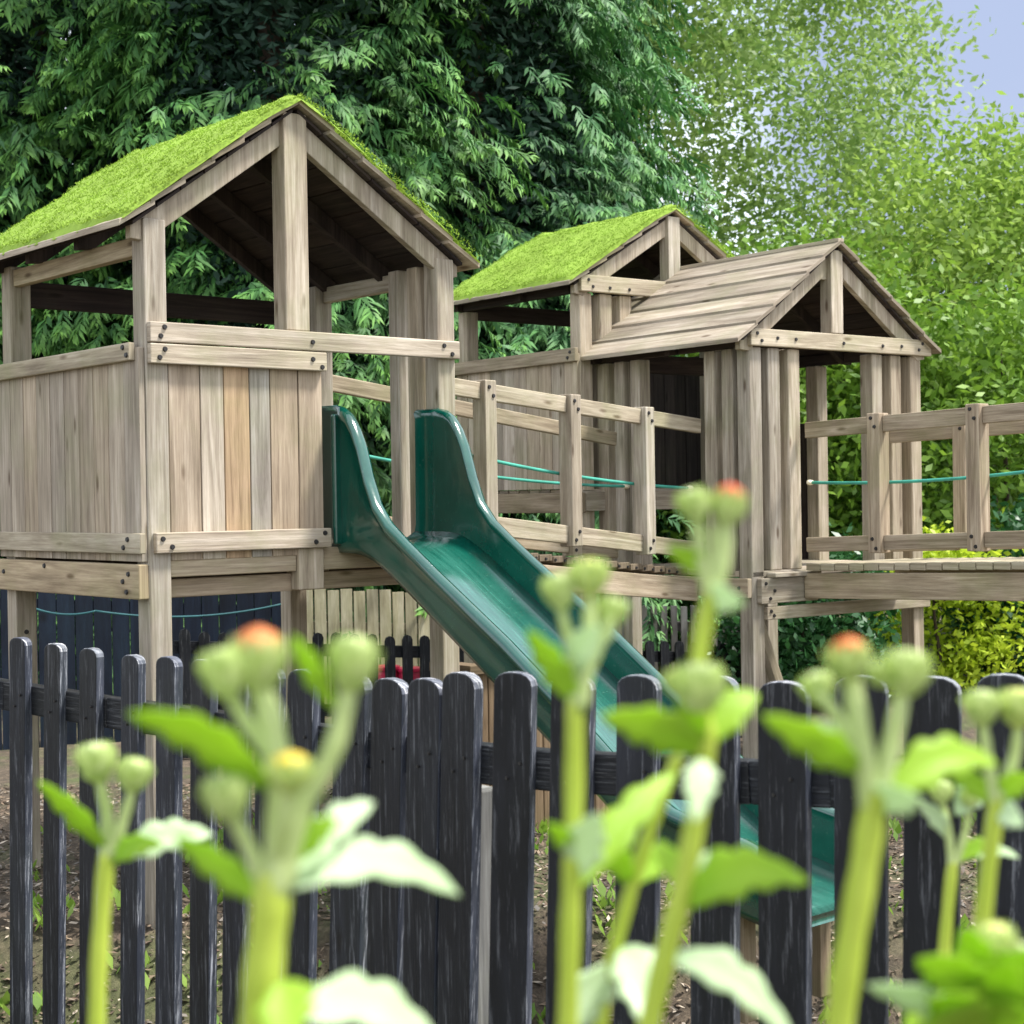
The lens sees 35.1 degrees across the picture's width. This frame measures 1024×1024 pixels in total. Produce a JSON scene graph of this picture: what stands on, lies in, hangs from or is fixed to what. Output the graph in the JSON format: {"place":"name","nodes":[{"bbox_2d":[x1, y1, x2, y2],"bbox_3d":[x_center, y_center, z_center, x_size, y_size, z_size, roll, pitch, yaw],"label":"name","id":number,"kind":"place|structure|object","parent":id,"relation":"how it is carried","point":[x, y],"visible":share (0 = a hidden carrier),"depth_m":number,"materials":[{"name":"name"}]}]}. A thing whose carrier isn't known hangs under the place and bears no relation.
{"place":"outdoors","nodes":[
{"label":"outdoors","id":0,"kind":"place"},
{"bbox_2d":[397,666,419,679],"bbox_3d":[-0.649,1.166,10.302,0.173,0.353,0.173,-1,1,-41],"label":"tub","id":1,"kind":"object","parent":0,"point":[416,672],"visible":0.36,"depth_m":10.24,"materials":[{"name":"red plastic"}]},
{"bbox_2d":[0,598,984,1023],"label":"ground","id":2,"kind":"structure","parent":0,"point":[680,976],"depth_m":5.48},
{"bbox_2d":[0,9,26,202],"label":"conifer tree","id":3,"kind":"object","parent":2,"relation":"on","point":[6,88],"depth_m":18.17,"materials":[{"name":"green plant"}]},
{"bbox_2d":[0,3,119,669],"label":"conifer tree","id":4,"kind":"object","parent":2,"relation":"on","point":[22,212],"visible":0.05,"depth_m":12.38,"materials":[{"name":"green plant"}]},
{"bbox_2d":[38,740,212,1023],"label":"flowering plant","id":5,"kind":"object","parent":2,"relation":"on","point":[96,761],"visible":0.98,"depth_m":1.09,"materials":[{"name":"green plant"}]},
{"bbox_2d":[0,589,280,749],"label":"board fence","id":6,"kind":"object","parent":2,"relation":"on","point":[119,634],"visible":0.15,"depth_m":9.59,"materials":[{"name":"blue paint"}]},
{"bbox_2d":[36,608,95,615],"bbox_3d":[-2.443,0.535,8.800,0.360,0.057,0.012,-1,0,0],"label":"rope","id":7,"kind":"object","parent":6,"relation":"attached to","point":[65,614],"visible":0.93,"depth_m":8.80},
{"bbox_2d":[96,603,280,617],"bbox_3d":[-1.786,0.555,9.000,1.037,0.064,0.012,-1,1,-23],"label":"rope","id":8,"kind":"object","parent":6,"relation":"attached to","point":[188,616],"visible":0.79,"depth_m":9.03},
{"bbox_2d":[0,0,313,671],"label":"conifer tree","id":9,"kind":"object","parent":2,"relation":"on","point":[30,65],"visible":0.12,"depth_m":12.55,"materials":[{"name":"green plant"}]},
{"bbox_2d":[2,3,326,613],"bbox_3d":[-3.733,-4.303,17.861,6.309,13.740,6.406,-1,1,-41],"label":"conifer tree","id":10,"kind":"object","parent":2,"relation":"on","point":[244,14],"depth_m":17.32,"materials":[{"name":"green plant"}]},
{"bbox_2d":[0,93,481,929],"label":"play tower","id":11,"kind":"structure","parent":2,"relation":"on","point":[150,471],"depth_m":5.86,"materials":[{"name":"wood"}]},
{"bbox_2d":[333,375,700,600],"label":"play bridge","id":12,"kind":"structure","parent":11,"relation":"attached to","point":[569,535],"depth_m":7.49,"materials":[{"name":"wood"}]},
{"bbox_2d":[370,455,629,488],"bbox_3d":[-0.069,-0.199,7.800,0.029,0.188,2.116,0,1,41],"label":"rope","id":13,"kind":"object","parent":12,"relation":"attached to","point":[624,486],"visible":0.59,"depth_m":8.03,"materials":[{"name":"teal fabric"}]},
{"bbox_2d":[472,454,693,489],"bbox_3d":[0.240,-0.204,7.399,0.029,0.231,2.046,0,1,41],"label":"rope","id":14,"kind":"object","parent":12,"relation":"attached to","point":[583,477],"visible":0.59,"depth_m":7.54,"materials":[{"name":"teal fabric"}]},
{"bbox_2d":[322,405,833,1023],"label":"slide","id":15,"kind":"object","parent":11,"relation":"attached to","point":[464,569],"visible":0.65,"depth_m":5.78,"materials":[{"name":"green plastic"}]},
{"bbox_2d":[128,626,460,1023],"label":"flowering plant","id":16,"kind":"object","parent":2,"relation":"on","point":[299,847],"visible":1,"depth_m":0.74,"materials":[{"name":"green plant"}]},
{"bbox_2d":[0,0,599,689],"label":"conifer tree","id":17,"kind":"object","parent":2,"relation":"on","point":[274,60],"visible":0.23,"depth_m":12.06,"materials":[{"name":"green plant"}]},
{"bbox_2d":[227,3,453,324],"bbox_3d":[-1.759,-4.131,17.925,6.456,13.147,6.412,-1,1,-41],"label":"conifer tree","id":18,"kind":"object","parent":2,"relation":"on","point":[351,48],"depth_m":17.57,"materials":[{"name":"green plant"}]},
{"bbox_2d":[306,589,429,716],"bbox_3d":[-0.520,0.911,10.884,1.810,0.849,0.065,-1,1,-16],"label":"board fence","id":19,"kind":"object","parent":2,"relation":"on","point":[398,628],"visible":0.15,"depth_m":10.72,"materials":[{"name":"beige wood"}]},
{"bbox_2d":[378,664,399,679],"bbox_3d":[-0.801,1.162,10.302,0.184,0.367,0.184,-1,1,-41],"label":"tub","id":20,"kind":"object","parent":2,"relation":"on","point":[381,671],"visible":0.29,"depth_m":10.22,"materials":[{"name":"red plastic"}]},
{"bbox_2d":[172,629,740,757],"bbox_3d":[-0.079,1.010,9.930,4.035,0.788,0.063,-1,1,-26],"label":"picket fence","id":21,"kind":"object","parent":2,"relation":"on","point":[184,647],"visible":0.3,"depth_m":9.58,"materials":[{"name":"black paint"}]},
{"bbox_2d":[201,0,734,674],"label":"conifer tree","id":22,"kind":"object","parent":2,"relation":"on","point":[571,66],"visible":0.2,"depth_m":12.93,"materials":[{"name":"green plant"}]},
{"bbox_2d":[0,777,976,1023],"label":"bark chips","id":23,"kind":"object","parent":2,"relation":"on","point":[323,909],"visible":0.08,"depth_m":5.83,"materials":[{"name":"brown wood"}]},
{"bbox_2d":[429,662,608,833],"bbox_3d":[0.064,0.989,6.948,0.840,0.742,0.270,-1,1,-41],"label":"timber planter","id":24,"kind":"object","parent":23,"relation":"on","point":[601,808],"visible":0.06,"depth_m":6.68,"materials":[{"name":"wood"}]},
{"bbox_2d":[0,793,976,1023],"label":"weeds","id":25,"kind":"object","parent":2,"relation":"on","point":[601,888],"visible":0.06,"depth_m":5.60,"materials":[{"name":"green plant"}]},
{"bbox_2d":[0,637,1023,1023],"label":"picket fence","id":26,"kind":"object","parent":2,"relation":"on","point":[420,765],"visible":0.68,"depth_m":3.76,"materials":[{"name":"black paint"}]},
{"bbox_2d":[440,0,730,666],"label":"conifer tree","id":27,"kind":"object","parent":2,"relation":"on","point":[682,79],"visible":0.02,"depth_m":14.64,"materials":[{"name":"green plant"}]},
{"bbox_2d":[453,204,741,688],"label":"play tower","id":28,"kind":"structure","parent":2,"relation":"on","point":[614,266],"depth_m":9.08,"materials":[{"name":"wood"}]},
{"bbox_2d":[527,559,675,1023],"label":"flowering plant","id":29,"kind":"object","parent":2,"relation":"on","point":[592,846],"visible":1,"depth_m":0.86,"materials":[{"name":"green plant"}]},
{"bbox_2d":[578,698,685,1023],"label":"flowering plant","id":30,"kind":"object","parent":2,"relation":"on","point":[627,967],"visible":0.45,"depth_m":0.94,"materials":[{"name":"green plant"}]},
{"bbox_2d":[622,605,739,674],"bbox_3d":[1.144,0.972,11.684,1.535,0.660,0.065,-1,0,-11],"label":"board fence","id":31,"kind":"object","parent":2,"relation":"on","point":[683,625],"visible":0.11,"depth_m":11.66,"materials":[{"name":"beige wood"}]},
{"bbox_2d":[600,483,809,1023],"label":"flowering plant","id":32,"kind":"object","parent":2,"relation":"on","point":[694,725],"visible":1,"depth_m":0.81,"materials":[{"name":"green plant"}]},
{"bbox_2d":[504,0,972,615],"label":"leafy tree","id":33,"kind":"object","parent":2,"relation":"on","point":[836,104],"visible":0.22,"depth_m":16.27,"materials":[{"name":"green plant"}]},
{"bbox_2d":[626,0,864,166],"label":"leafy tree","id":34,"kind":"object","parent":2,"relation":"on","point":[727,13],"visible":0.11,"depth_m":19.61,"materials":[{"name":"green plant"}]},
{"bbox_2d":[580,238,940,758],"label":"play tower","id":35,"kind":"structure","parent":2,"relation":"on","point":[776,319],"depth_m":8.30,"materials":[{"name":"wood"}]},
{"bbox_2d":[804,402,1023,600],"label":"play bridge","id":36,"kind":"structure","parent":35,"relation":"attached to","point":[969,429],"depth_m":7.58,"materials":[{"name":"wood"}]},
{"bbox_2d":[806,470,1023,484],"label":"rope","id":37,"kind":"object","parent":36,"relation":"attached to","point":[810,482],"visible":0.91,"depth_m":7.57,"materials":[{"name":"teal fabric"}]},
{"bbox_2d":[694,522,901,704],"bbox_3d":[1.915,0.682,10.789,1.673,1.434,1.531,-1,1,-41],"label":"leafy bush","id":38,"kind":"object","parent":2,"relation":"on","point":[798,638],"visible":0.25,"depth_m":10.47,"materials":[{"name":"green plant"}]},
{"bbox_2d":[651,0,1023,495],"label":"leafy tree","id":39,"kind":"object","parent":2,"relation":"on","point":[935,20],"visible":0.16,"depth_m":20.60,"materials":[{"name":"green plant"}]},
{"bbox_2d":[655,188,1021,650],"bbox_3d":[2.460,-0.614,13.476,3.838,3.962,3.347,-1,1,-41],"label":"leafy bush","id":40,"kind":"object","parent":2,"relation":"on","point":[836,372],"visible":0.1,"depth_m":12.91,"materials":[{"name":"green plant"}]},
{"bbox_2d":[669,234,1022,538],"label":"wood","id":41,"kind":"object","parent":2,"relation":"on","point":[970,356],"depth_m":26.23,"materials":[{"name":"green plant"}]},
{"bbox_2d":[762,636,997,1023],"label":"flowering plant","id":42,"kind":"object","parent":2,"relation":"on","point":[885,784],"visible":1,"depth_m":0.80,"materials":[{"name":"green plant"}]},
{"bbox_2d":[775,73,1023,640],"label":"leafy tree","id":43,"kind":"object","parent":2,"relation":"on","point":[990,217],"visible":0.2,"depth_m":14.62,"materials":[{"name":"green plant"}]},
{"bbox_2d":[827,256,1023,658],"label":"leafy bush","id":44,"kind":"object","parent":2,"relation":"on","point":[1007,366],"visible":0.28,"depth_m":12.34,"materials":[{"name":"green plant"}]},
{"bbox_2d":[844,508,1023,694],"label":"golden shrub","id":45,"kind":"object","parent":2,"relation":"on","point":[960,661],"visible":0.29,"depth_m":11.12,"materials":[{"name":"yellow plant"}]},
{"bbox_2d":[866,919,1023,1023],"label":"flowering plant","id":46,"kind":"object","parent":2,"relation":"on","point":[976,976],"visible":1,"depth_m":0.83,"materials":[{"name":"green plant"}]},
{"bbox_2d":[919,780,1018,991],"bbox_3d":[0.387,0.808,1.312,0.101,1.189,0.030,-1,1,-21],"label":"flowering plant","id":47,"kind":"object","parent":2,"relation":"on","point":[942,793],"visible":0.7,"depth_m":1.30,"materials":[{"name":"green plant"}]},
{"bbox_2d":[925,493,1023,682],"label":"leafy bush","id":48,"kind":"object","parent":2,"relation":"on","point":[1012,520],"visible":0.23,"depth_m":11.41,"materials":[{"name":"green plant"}]},
{"bbox_2d":[948,687,1023,930],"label":"flowering plant","id":49,"kind":"object","parent":2,"relation":"on","point":[982,708],"visible":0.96,"depth_m":1.00,"materials":[{"name":"green plant"}]},
{"bbox_2d":[61,0,1023,317],"label":"sky","id":50,"kind":"structure","parent":0,"point":[1004,70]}
]}

